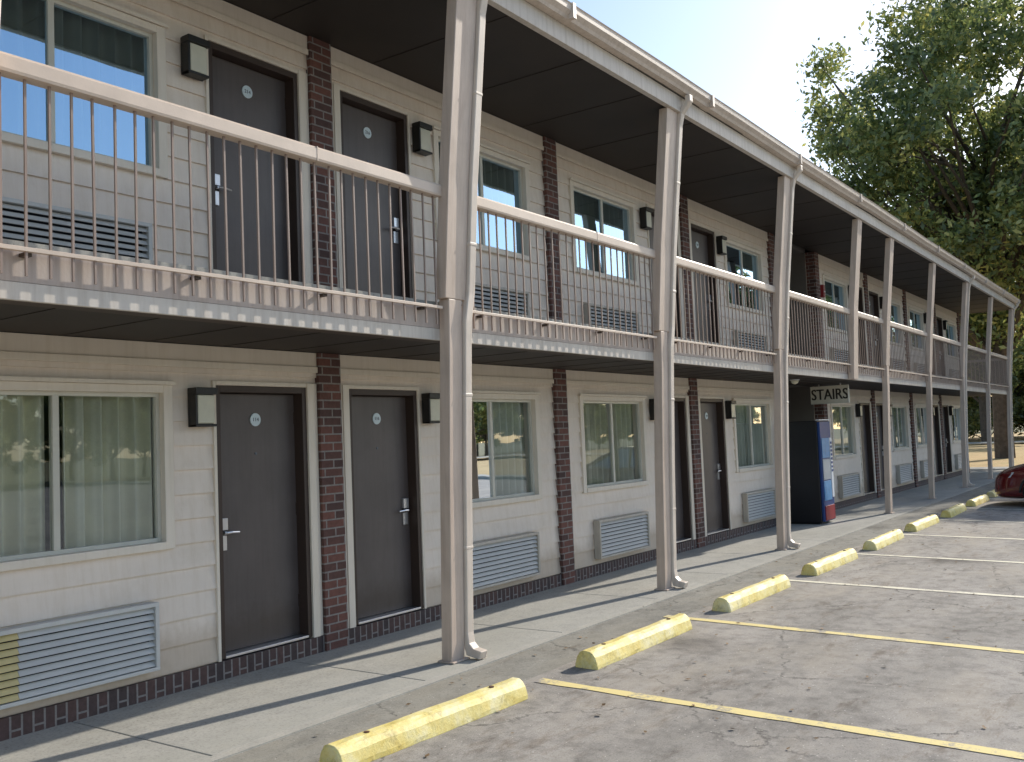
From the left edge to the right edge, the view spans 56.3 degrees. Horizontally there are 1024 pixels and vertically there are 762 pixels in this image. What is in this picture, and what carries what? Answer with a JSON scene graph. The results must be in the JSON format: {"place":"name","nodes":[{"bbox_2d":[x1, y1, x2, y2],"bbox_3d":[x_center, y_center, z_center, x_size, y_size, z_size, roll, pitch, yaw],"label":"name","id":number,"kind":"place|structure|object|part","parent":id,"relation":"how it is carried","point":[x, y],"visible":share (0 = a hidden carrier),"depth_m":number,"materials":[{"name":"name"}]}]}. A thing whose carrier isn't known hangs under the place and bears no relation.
{"place":"outdoors","nodes":[
{"label":"outdoors","id":0,"kind":"place"},
{"bbox_2d":[0,471,1000,761],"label":"walkway","id":1,"kind":"structure","parent":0,"point":[202,721],"depth_m":7.23,"materials":[{"name":"concrete"}]},
{"bbox_2d":[196,480,994,761],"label":"walkway edge","id":2,"kind":"object","parent":1,"relation":"attached to","point":[277,736],"visible":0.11,"depth_m":7.26,"materials":[{"name":"concrete"}]},
{"bbox_2d":[789,419,835,523],"bbox_3d":[5.217,1.617,17.146,0.915,1.824,0.620,-5,-4,35],"label":"vending machine","id":3,"kind":"object","parent":1,"relation":"on","point":[812,493],"visible":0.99,"depth_m":16.82,"materials":[{"name":"black metal"}]},
{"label":"front door","id":4,"kind":"part","parent":3,"relation":"part of","materials":[{"name":"blue plastic"}]},
{"bbox_2d":[217,482,994,761],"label":"concrete apron","id":5,"kind":"object","parent":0,"point":[306,745],"visible":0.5,"depth_m":7.50,"materials":[{"name":"grey concrete"}]},
{"bbox_2d":[371,496,1023,761],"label":"parking lot","id":6,"kind":"structure","parent":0,"point":[953,694],"depth_m":6.64,"materials":[{"name":"grey asphalt"}]},
{"bbox_2d":[319,677,527,761],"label":"wheel stop","id":7,"kind":"object","parent":6,"relation":"on","point":[383,740],"visible":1,"depth_m":5.58,"materials":[{"name":"yellow paint"}]},
{"bbox_2d":[575,613,691,669],"bbox_3d":[1.022,2.085,7.754,0.201,0.131,1.644,-4,-4,36],"label":"wheel stop","id":8,"kind":"object","parent":6,"relation":"on","point":[606,653],"visible":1,"depth_m":7.54,"materials":[{"name":"yellow paint"}]},
{"bbox_2d":[318,498,1023,756],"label":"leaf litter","id":9,"kind":"object","parent":6,"relation":"on","point":[428,754],"visible":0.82,"depth_m":7.43,"materials":[{"name":"brown plant"}]},
{"bbox_2d":[712,574,790,611],"bbox_3d":[2.468,2.150,9.774,0.201,0.131,1.644,-4,-4,36],"label":"wheel stop","id":10,"kind":"object","parent":6,"relation":"on","point":[743,597],"visible":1,"depth_m":9.55,"materials":[{"name":"yellow paint"}]},
{"bbox_2d":[535,678,1023,758],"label":"parking line","id":11,"kind":"object","parent":6,"relation":"on","point":[969,747],"visible":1,"depth_m":5.71,"materials":[{"name":"yellow paint"}]},
{"bbox_2d":[801,548,857,575],"bbox_3d":[3.926,2.214,11.786,0.201,0.131,1.644,-4,-4,36],"label":"wheel stop","id":12,"kind":"object","parent":6,"relation":"on","point":[828,563],"visible":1,"depth_m":11.54,"materials":[{"name":"yellow paint"}]},
{"bbox_2d":[664,615,1023,653],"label":"parking line","id":13,"kind":"object","parent":6,"relation":"on","point":[877,637],"visible":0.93,"depth_m":7.92,"materials":[{"name":"yellow paint"}]},
{"bbox_2d":[862,529,903,550],"bbox_3d":[5.368,2.279,13.809,0.201,0.131,1.644,-3,-4,35],"label":"wheel stop","id":14,"kind":"object","parent":6,"relation":"on","point":[884,540],"visible":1,"depth_m":13.52,"materials":[{"name":"yellow paint"}]},
{"bbox_2d":[789,579,1023,597],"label":"parking line","id":15,"kind":"object","parent":6,"relation":"on","point":[909,588],"visible":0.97,"depth_m":10.06,"materials":[{"name":"white paint"}]},
{"bbox_2d":[904,515,939,531],"bbox_3d":[6.793,2.345,15.843,0.201,0.131,1.644,-4,-4,36],"label":"wheel stop","id":16,"kind":"object","parent":6,"relation":"on","point":[922,523],"visible":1,"depth_m":15.54,"materials":[{"name":"yellow paint"}]},
{"bbox_2d":[857,553,1023,562],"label":"parking line","id":17,"kind":"object","parent":6,"relation":"on","point":[941,558],"visible":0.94,"depth_m":12.16,"materials":[{"name":"white paint"}]},
{"bbox_2d":[940,503,966,517],"bbox_3d":[8.243,2.409,17.861,0.201,0.131,1.644,-3,-3,34],"label":"wheel stop","id":18,"kind":"object","parent":6,"relation":"on","point":[955,510],"visible":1,"depth_m":17.52,"materials":[{"name":"yellow paint"}]},
{"bbox_2d":[904,534,1023,539],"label":"parking line","id":19,"kind":"object","parent":6,"relation":"on","point":[964,536],"visible":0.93,"depth_m":14.35,"materials":[{"name":"white paint"}]},
{"bbox_2d":[966,494,988,506],"bbox_3d":[9.677,2.474,19.889,0.201,0.131,1.644,-3,-4,35],"label":"wheel stop","id":20,"kind":"object","parent":6,"relation":"on","point":[979,500],"visible":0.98,"depth_m":19.57,"materials":[{"name":"yellow paint"}]},
{"bbox_2d":[940,519,1023,522],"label":"parking line","id":21,"kind":"object","parent":6,"relation":"on","point":[975,520],"visible":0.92,"depth_m":16.43,"materials":[{"name":"white paint"}]},
{"bbox_2d":[986,489,997,496],"bbox_3d":[11.094,2.541,21.930,0.201,0.131,1.644,-3,-4,35],"label":"wheel stop","id":22,"kind":"object","parent":6,"relation":"on","point":[992,493],"visible":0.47,"depth_m":21.27,"materials":[{"name":"yellow paint"}]},
{"bbox_2d":[995,463,1023,497],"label":"parked car","id":23,"kind":"object","parent":6,"relation":"on","point":[1009,482],"visible":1,"depth_m":18.88,"materials":[{"name":"red paint"}]},
{"bbox_2d":[568,0,1023,226],"label":"sky","id":24,"kind":"structure","parent":0,"point":[745,54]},
{"bbox_2d":[970,470,1002,471],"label":"side drive","id":25,"kind":"structure","parent":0,"point":[984,470],"depth_m":32.31,"materials":[{"name":"concrete"}]},
{"bbox_2d":[970,467,1008,469],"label":"sidewalk","id":26,"kind":"structure","parent":0,"point":[986,468],"depth_m":33.54,"materials":[{"name":"concrete"}]},
{"bbox_2d":[968,432,1023,466],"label":"dry lawn","id":27,"kind":"structure","parent":0,"point":[978,456],"depth_m":48.79,"materials":[{"name":"beige plant"}]},
{"bbox_2d":[795,0,1023,458],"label":"oak tree","id":28,"kind":"object","parent":27,"relation":"on","point":[970,214],"visible":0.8,"depth_m":40.85,"materials":[{"name":"green plant"}]},
{"bbox_2d":[967,397,991,423],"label":"shrub","id":29,"kind":"object","parent":27,"relation":"on","point":[972,403],"visible":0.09,"depth_m":81.61,"materials":[{"name":"green plant"}]},
{"bbox_2d":[968,408,1017,438],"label":"shrub","id":30,"kind":"object","parent":27,"relation":"on","point":[974,418],"visible":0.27,"depth_m":78.20,"materials":[{"name":"green plant"}]},
{"bbox_2d":[967,279,1023,443],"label":"oak tree","id":31,"kind":"object","parent":27,"relation":"on","point":[1018,359],"visible":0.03,"depth_m":68.72,"materials":[{"name":"green plant"}]},
{"bbox_2d":[967,365,1023,411],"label":"tree","id":32,"kind":"object","parent":27,"relation":"on","point":[1019,387],"visible":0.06,"depth_m":83.19,"materials":[{"name":"green plant"}]},
{"bbox_2d":[991,391,1023,434],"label":"shrub","id":33,"kind":"object","parent":27,"relation":"on","point":[1017,422],"visible":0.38,"depth_m":79.62,"materials":[{"name":"green plant"}]},
{"bbox_2d":[1012,396,1023,420],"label":"shrub","id":34,"kind":"object","parent":27,"relation":"on","point":[1018,402],"visible":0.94,"depth_m":78.56,"materials":[{"name":"green plant"}]},
{"bbox_2d":[968,441,1023,443],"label":"path","id":35,"kind":"structure","parent":0,"point":[986,442],"depth_m":65.00,"materials":[{"name":"concrete"}]},
{"label":"ground","id":36,"kind":"structure","parent":0,"visible":0},
{"bbox_2d":[0,0,1020,740],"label":"motel building","id":37,"kind":"structure","parent":36,"relation":"on","point":[330,252],"depth_m":8.24,"materials":[{"name":"beige"}]},
{"bbox_2d":[2,196,152,259],"bbox_3d":[-2.957,-0.902,6.283,0.089,0.463,1.300,-5,-4,35],"label":"air conditioner","id":38,"kind":"object","parent":37,"relation":"attached to","point":[13,220],"visible":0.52,"depth_m":6.36,"materials":[{"name":"paint"}]},
{"bbox_2d":[0,601,159,709],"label":"air conditioner","id":39,"kind":"object","parent":37,"relation":"attached to","point":[49,658],"visible":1,"depth_m":6.16,"materials":[{"name":"paint"}]},
{"bbox_2d":[0,0,168,178],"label":"window","id":40,"kind":"structure","parent":37,"relation":"in","point":[87,38],"depth_m":6.64,"materials":[{"name":"glass"}]},
{"bbox_2d":[0,376,175,571],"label":"window","id":41,"kind":"structure","parent":37,"relation":"in","point":[118,448],"depth_m":6.49,"materials":[{"name":"glass"}]},
{"bbox_2d":[180,33,209,80],"bbox_3d":[-2.394,-2.444,7.239,0.108,0.288,0.194,-5,-4,35],"label":"wall lamp","id":42,"kind":"object","parent":37,"relation":"attached to","point":[194,57],"visible":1,"depth_m":7.19,"materials":[{"name":"black metal"}]},
{"bbox_2d":[188,387,217,426],"bbox_3d":[-2.285,0.194,7.078,0.108,0.288,0.194,-5,-4,35],"label":"wall lamp","id":43,"kind":"object","parent":37,"relation":"attached to","point":[201,409],"visible":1,"depth_m":7.03,"materials":[{"name":"black metal"}]},
{"bbox_2d":[203,34,312,283],"bbox_3d":[-2.087,-1.613,7.800,0.175,2.095,1.055,-5,-4,35],"label":"door","id":44,"kind":"structure","parent":37,"relation":"in","point":[245,87],"depth_m":7.86,"materials":[{"name":"paint"}]},
{"bbox_2d":[211,380,322,661],"bbox_3d":[-1.977,1.060,7.636,0.175,2.095,1.055,-5,-4,35],"label":"door","id":45,"kind":"structure","parent":37,"relation":"in","point":[265,446],"depth_m":7.68,"materials":[{"name":"paint"}]},
{"bbox_2d":[332,83,413,297],"bbox_3d":[-1.327,-1.579,8.875,0.175,2.095,1.055,-5,-4,35],"label":"door","id":46,"kind":"structure","parent":37,"relation":"in","point":[367,129],"depth_m":8.96,"materials":[{"name":"paint"}]},
{"bbox_2d":[341,385,426,628],"bbox_3d":[-1.217,1.094,8.711,0.175,2.095,1.055,-5,-4,35],"label":"door","id":47,"kind":"structure","parent":37,"relation":"in","point":[381,436],"depth_m":8.80,"materials":[{"name":"paint"}]},
{"bbox_2d":[412,121,432,155],"bbox_3d":[-0.876,-2.375,9.387,0.108,0.288,0.194,-5,-4,35],"label":"wall lamp","id":48,"kind":"object","parent":37,"relation":"attached to","point":[421,138],"visible":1,"depth_m":9.33,"materials":[{"name":"black metal"}]},
{"bbox_2d":[421,393,439,423],"bbox_3d":[-0.767,0.263,9.226,0.108,0.288,0.194,-5,-4,35],"label":"wall lamp","id":49,"kind":"object","parent":37,"relation":"attached to","point":[430,407],"visible":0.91,"depth_m":9.17,"materials":[{"name":"white glass"}]},
{"bbox_2d":[431,125,532,261],"bbox_3d":[-0.370,-1.940,10.331,0.274,1.185,1.730,-5,-4,35],"label":"window","id":50,"kind":"structure","parent":37,"relation":"in","point":[503,179],"depth_m":10.60,"materials":[{"name":"glass"}]},
{"bbox_2d":[461,282,529,314],"bbox_3d":[-0.211,-0.777,10.169,0.089,0.463,1.300,-5,-4,35],"label":"air conditioner","id":51,"kind":"object","parent":37,"relation":"attached to","point":[495,298],"visible":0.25,"depth_m":10.30,"materials":[{"name":"paint"}]},
{"bbox_2d":[473,532,540,590],"bbox_3d":[-0.102,1.876,10.007,0.089,0.463,1.300,-5,-4,35],"label":"air conditioner","id":52,"kind":"object","parent":37,"relation":"attached to","point":[501,560],"visible":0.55,"depth_m":10.03,"materials":[{"name":"paint"}]},
{"bbox_2d":[472,390,542,507],"bbox_3d":[-0.260,0.723,10.168,0.273,1.225,1.730,-5,-4,35],"label":"window","id":53,"kind":"structure","parent":37,"relation":"in","point":[500,460],"depth_m":10.47,"materials":[{"name":"glass"}]},
{"bbox_2d":[568,177,638,285],"bbox_3d":[1.130,-1.871,12.454,0.273,1.185,1.730,-5,-4,35],"label":"window","id":54,"kind":"structure","parent":37,"relation":"in","point":[590,209],"depth_m":12.41,"materials":[{"name":"glass"}]},
{"bbox_2d":[583,303,639,331],"bbox_3d":[1.300,-0.708,12.308,0.089,0.463,1.300,-5,-4,35],"label":"air conditioner","id":55,"kind":"object","parent":37,"relation":"attached to","point":[598,312],"visible":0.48,"depth_m":12.24,"materials":[{"name":"paint"}]},
{"bbox_2d":[578,393,648,492],"bbox_3d":[1.240,0.791,12.290,0.273,1.225,1.730,-5,-4,35],"label":"window","id":56,"kind":"structure","parent":37,"relation":"in","point":[608,437],"depth_m":12.29,"materials":[{"name":"glass"}]},
{"bbox_2d":[593,512,650,558],"bbox_3d":[1.410,1.945,12.146,0.089,0.463,1.300,-5,-4,35],"label":"air conditioner","id":57,"kind":"object","parent":37,"relation":"attached to","point":[619,535],"visible":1,"depth_m":12.07,"materials":[{"name":"paint"}]},
{"bbox_2d":[640,207,652,229],"bbox_3d":[1.863,-2.250,13.264,0.108,0.288,0.194,-5,-4,35],"label":"wall lamp","id":58,"kind":"object","parent":37,"relation":"attached to","point":[645,219],"visible":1,"depth_m":13.21,"materials":[{"name":"black metal"}]},
{"bbox_2d":[649,399,653,419],"bbox_3d":[1.972,0.388,13.103,0.108,0.288,0.194,-5,-4,35],"label":"wall lamp","id":59,"kind":"object","parent":37,"relation":"attached to","point":[651,404],"visible":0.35,"depth_m":13.04,"materials":[{"name":"black metal"}]},
{"bbox_2d":[645,204,684,337],"bbox_3d":[2.171,-1.419,13.825,0.175,2.095,1.055,-5,-4,35],"label":"door","id":60,"kind":"structure","parent":37,"relation":"in","point":[650,233],"depth_m":14.09,"materials":[{"name":"paint"}]},
{"bbox_2d":[674,395,695,542],"bbox_3d":[2.281,1.254,13.661,0.175,2.095,1.055,-5,-4,35],"label":"door","id":61,"kind":"structure","parent":37,"relation":"in","point":[684,490],"depth_m":13.94,"materials":[{"name":"paint"}]},
{"bbox_2d":[689,220,720,342],"bbox_3d":[2.930,-1.385,14.900,0.175,2.095,1.055,-5,-4,35],"label":"door","id":62,"kind":"structure","parent":37,"relation":"in","point":[702,238],"depth_m":15.13,"materials":[{"name":"paint"}]},
{"bbox_2d":[698,396,731,536],"bbox_3d":[3.041,1.288,14.736,0.175,2.095,1.055,-5,-4,35],"label":"door","id":63,"kind":"structure","parent":37,"relation":"in","point":[712,421],"depth_m":14.96,"materials":[{"name":"paint"}]},
{"bbox_2d":[716,235,726,255],"bbox_3d":[3.381,-2.180,15.412,0.108,0.288,0.194,-5,-4,35],"label":"wall lamp","id":64,"kind":"object","parent":37,"relation":"attached to","point":[721,244],"visible":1,"depth_m":15.35,"materials":[{"name":"black metal"}]},
{"bbox_2d":[725,400,735,418],"bbox_3d":[3.490,0.457,15.251,0.108,0.288,0.194,-5,-4,35],"label":"wall lamp","id":65,"kind":"object","parent":37,"relation":"attached to","point":[730,408],"visible":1,"depth_m":15.19,"materials":[{"name":"black metal"}]},
{"bbox_2d":[724,236,764,314],"bbox_3d":[3.882,-1.746,16.348,0.274,1.185,1.730,-5,-4,35],"label":"window","id":66,"kind":"structure","parent":37,"relation":"in","point":[740,259],"depth_m":16.37,"materials":[{"name":"glass"}]},
{"bbox_2d":[733,330,766,349],"bbox_3d":[4.041,-0.583,16.186,0.089,0.463,1.300,-5,-4,35],"label":"air conditioner","id":67,"kind":"object","parent":37,"relation":"attached to","point":[742,335],"visible":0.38,"depth_m":16.16,"materials":[{"name":"paint"}]},
{"bbox_2d":[733,398,773,472],"bbox_3d":[3.992,0.917,16.184,0.273,1.225,1.730,-5,-4,35],"label":"window","id":68,"kind":"structure","parent":37,"relation":"in","point":[752,429],"depth_m":16.32,"materials":[{"name":"glass"}]},
{"bbox_2d":[742,488,775,521],"bbox_3d":[4.150,2.070,16.023,0.089,0.463,1.300,-5,-4,35],"label":"air conditioner","id":69,"kind":"object","parent":37,"relation":"attached to","point":[759,504],"visible":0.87,"depth_m":15.93,"materials":[{"name":"paint"}]},
{"bbox_2d":[790,379,799,383],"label":"dome lamp","id":70,"kind":"object","parent":37,"relation":"attached to","point":[794,381],"visible":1,"depth_m":15.76,"materials":[{"name":"beige glass"}]},
{"bbox_2d":[820,284,824,297],"bbox_3d":[6.389,-1.848,19.675,0.080,0.260,0.100,-5,-4,35],"label":"fire alarm box","id":71,"kind":"object","parent":37,"relation":"attached to","point":[822,289],"visible":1,"depth_m":19.64,"materials":[{"name":"red metal"}]},
{"bbox_2d":[810,383,849,404],"bbox_3d":[5.926,0.235,17.853,0.700,0.370,0.070,-5,-4,35],"label":"stairs sign","id":72,"kind":"object","parent":37,"relation":"hanging from","point":[830,394],"visible":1,"depth_m":17.83,"materials":[{"name":"paint"}]},
{"bbox_2d":[822,273,847,333],"bbox_3d":[6.870,-1.610,20.577,0.274,1.185,1.730,-5,-4,35],"label":"window","id":73,"kind":"structure","parent":37,"relation":"in","point":[836,293],"depth_m":20.66,"materials":[{"name":"glass"}]},
{"bbox_2d":[830,348,847,361],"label":"air conditioner","id":74,"kind":"object","parent":37,"relation":"attached to","point":[839,354],"visible":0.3,"depth_m":20.22,"materials":[{"name":"paint"}]},
{"bbox_2d":[830,402,857,459],"bbox_3d":[6.980,1.053,20.413,0.273,1.225,1.730,-5,-4,35],"label":"window","id":75,"kind":"structure","parent":37,"relation":"in","point":[843,426],"depth_m":20.66,"materials":[{"name":"glass"}]},
{"bbox_2d":[838,473,860,497],"bbox_3d":[7.150,2.206,20.269,0.089,0.463,1.300,-5,-4,35],"label":"air conditioner","id":76,"kind":"object","parent":37,"relation":"attached to","point":[849,485],"visible":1,"depth_m":20.18,"materials":[{"name":"paint"}]},
{"bbox_2d":[855,404,862,416],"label":"wall lamp","id":77,"kind":"object","parent":37,"relation":"attached to","point":[858,410],"visible":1,"depth_m":21.13,"materials":[{"name":"black metal"}]},
{"bbox_2d":[858,285,868,364],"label":"door","id":78,"kind":"structure","parent":37,"relation":"in","point":[861,303],"depth_m":22.22,"materials":[{"name":"paint"}]},
{"bbox_2d":[857,401,876,495],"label":"door","id":79,"kind":"structure","parent":37,"relation":"in","point":[865,422],"depth_m":22.01,"materials":[{"name":"paint"}]},
{"bbox_2d":[868,289,880,366],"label":"door","id":80,"kind":"structure","parent":37,"relation":"in","point":[874,308],"depth_m":23.33,"materials":[{"name":"paint"}]},
{"bbox_2d":[875,402,884,490],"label":"door","id":81,"kind":"structure","parent":37,"relation":"in","point":[879,406],"depth_m":23.04,"materials":[{"name":"paint"}]},
{"bbox_2d":[879,297,882,308],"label":"wall lamp","id":82,"kind":"object","parent":37,"relation":"attached to","point":[880,300],"visible":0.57,"depth_m":23.45,"materials":[{"name":"black metal"}]},
{"bbox_2d":[890,299,902,346],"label":"window","id":83,"kind":"structure","parent":37,"relation":"in","point":[895,317],"depth_m":24.97,"materials":[{"name":"glass"}]},
{"bbox_2d":[890,358,905,369],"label":"air conditioner","id":84,"kind":"object","parent":37,"relation":"attached to","point":[897,364],"visible":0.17,"depth_m":24.38,"materials":[{"name":"paint"}]},
{"bbox_2d":[890,403,909,451],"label":"window","id":85,"kind":"structure","parent":37,"relation":"in","point":[899,420],"depth_m":24.53,"materials":[{"name":"glass"}]},
{"bbox_2d":[896,463,912,483],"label":"air conditioner","id":86,"kind":"object","parent":37,"relation":"attached to","point":[904,473],"visible":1,"depth_m":24.10,"materials":[{"name":"paint"}]},
{"bbox_2d":[908,306,924,350],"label":"window","id":87,"kind":"structure","parent":37,"relation":"in","point":[915,317],"depth_m":26.81,"materials":[{"name":"glass"}]},
{"bbox_2d":[914,363,925,372],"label":"air conditioner","id":88,"kind":"object","parent":37,"relation":"attached to","point":[922,368],"visible":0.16,"depth_m":26.44,"materials":[{"name":"paint"}]},
{"bbox_2d":[914,404,926,447],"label":"window","id":89,"kind":"structure","parent":37,"relation":"in","point":[920,409],"depth_m":26.40,"materials":[{"name":"glass"}]},
{"bbox_2d":[920,460,934,477],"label":"air conditioner","id":90,"kind":"object","parent":37,"relation":"attached to","point":[924,468],"visible":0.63,"depth_m":25.93,"materials":[{"name":"paint"}]},
{"bbox_2d":[924,311,936,374],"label":"door","id":91,"kind":"structure","parent":37,"relation":"in","point":[933,355],"depth_m":28.25,"materials":[{"name":"paint"}]},
{"bbox_2d":[933,404,943,475],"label":"door","id":92,"kind":"structure","parent":37,"relation":"in","point":[937,441],"depth_m":28.08,"materials":[{"name":"paint"}]},
{"bbox_2d":[936,315,945,375],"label":"door","id":93,"kind":"structure","parent":37,"relation":"in","point":[939,322],"depth_m":29.42,"materials":[{"name":"paint"}]},
{"bbox_2d":[943,320,947,329],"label":"wall lamp","id":94,"kind":"object","parent":37,"relation":"attached to","point":[945,324],"visible":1,"depth_m":29.50,"materials":[{"name":"black metal"}]},
{"bbox_2d":[942,404,952,473],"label":"door","id":95,"kind":"structure","parent":37,"relation":"in","point":[945,409],"depth_m":29.23,"materials":[{"name":"paint"}]},
{"bbox_2d":[948,406,953,415],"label":"wall lamp","id":96,"kind":"object","parent":37,"relation":"attached to","point":[951,410],"visible":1,"depth_m":29.34,"materials":[{"name":"black metal"}]},
{"bbox_2d":[945,320,957,358],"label":"window","id":97,"kind":"structure","parent":37,"relation":"in","point":[950,333],"depth_m":30.73,"materials":[{"name":"glass"}]},
{"bbox_2d":[949,369,958,375],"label":"air conditioner","id":98,"kind":"object","parent":37,"relation":"attached to","point":[954,371],"visible":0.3,"depth_m":30.25,"materials":[{"name":"paint"}]},
{"bbox_2d":[950,405,960,443],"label":"window","id":99,"kind":"structure","parent":37,"relation":"in","point":[955,418],"depth_m":30.44,"materials":[{"name":"glass"}]},
{"bbox_2d":[955,454,961,469],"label":"air conditioner","id":100,"kind":"object","parent":37,"relation":"attached to","point":[958,461],"visible":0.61,"depth_m":29.70,"materials":[{"name":"paint"}]}
]}

